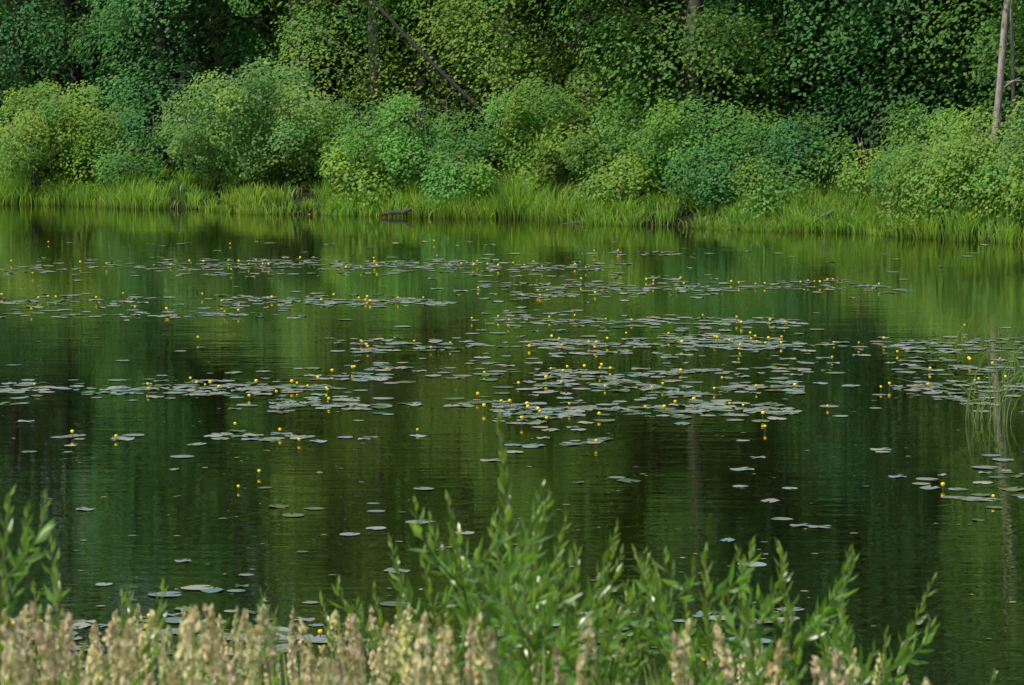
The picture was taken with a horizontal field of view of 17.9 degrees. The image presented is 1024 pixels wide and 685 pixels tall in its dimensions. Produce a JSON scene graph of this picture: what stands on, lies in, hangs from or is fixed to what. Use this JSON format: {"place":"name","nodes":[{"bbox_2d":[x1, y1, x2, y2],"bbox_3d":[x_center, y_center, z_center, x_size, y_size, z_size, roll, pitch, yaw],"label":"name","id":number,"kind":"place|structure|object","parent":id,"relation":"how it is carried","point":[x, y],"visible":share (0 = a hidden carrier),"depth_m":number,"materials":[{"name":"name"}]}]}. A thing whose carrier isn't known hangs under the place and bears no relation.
{"place":"outdoors","nodes":[
{"label":"outdoors","id":0,"kind":"place"},
{"bbox_2d":[0,0,1022,240],"bbox_3d":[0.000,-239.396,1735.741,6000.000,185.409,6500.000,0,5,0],"label":"ground","id":1,"kind":"structure","parent":0,"point":[305,193],"depth_m":94.16,"materials":[{"name":"brown soil"}]},
{"bbox_2d":[0,408,996,684],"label":"grass","id":2,"kind":"structure","parent":1,"relation":"on","point":[444,681],"depth_m":5.69,"materials":[{"name":"green plant"}]},
{"bbox_2d":[0,601,931,684],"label":"grass seed heads","id":3,"kind":"object","parent":2,"relation":"attached to","point":[23,669],"depth_m":5.37,"materials":[{"name":"beige plant"}]},
{"bbox_2d":[0,0,1023,235],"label":"tree foliage","id":4,"kind":"object","parent":1,"relation":"on","point":[630,146],"visible":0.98,"depth_m":83.42,"materials":[{"name":"green plant"}]},
{"bbox_2d":[0,148,1023,244],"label":"bank grass","id":5,"kind":"structure","parent":1,"relation":"on","point":[513,199],"depth_m":81.50,"materials":[{"name":"green plant"}]},
{"bbox_2d":[0,0,1023,225],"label":"trunks and branches","id":6,"kind":"object","parent":1,"relation":"on","point":[1000,82],"visible":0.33,"depth_m":87.99,"materials":[{"name":"brown plant"}]},
{"bbox_2d":[0,0,1023,156],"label":"forest foliage","id":7,"kind":"object","parent":6,"relation":"on","point":[77,5],"visible":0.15,"depth_m":98.52,"materials":[{"name":"green plant"}]},
{"bbox_2d":[0,204,1023,684],"bbox_3d":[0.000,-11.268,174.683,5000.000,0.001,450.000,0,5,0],"label":"water","id":8,"kind":"structure","parent":0,"point":[140,528],"depth_m":35.51,"materials":[{"name":"green liquid"}]},
{"bbox_2d":[1,214,1006,649],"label":"water lily flowers","id":9,"kind":"object","parent":8,"relation":"in","point":[517,382],"visible":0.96,"depth_m":41.57,"materials":[{"name":"yellow plant"}]},
{"bbox_2d":[0,241,1023,674],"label":"lily pads","id":10,"kind":"object","parent":8,"relation":"on","point":[544,413],"visible":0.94,"depth_m":39.92,"materials":[{"name":"green plant"}]},
{"bbox_2d":[898,309,1023,427],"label":"rushes","id":11,"kind":"object","parent":8,"relation":"in","point":[981,409],"visible":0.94,"depth_m":35.93,"materials":[{"name":"green plant"}]}
]}

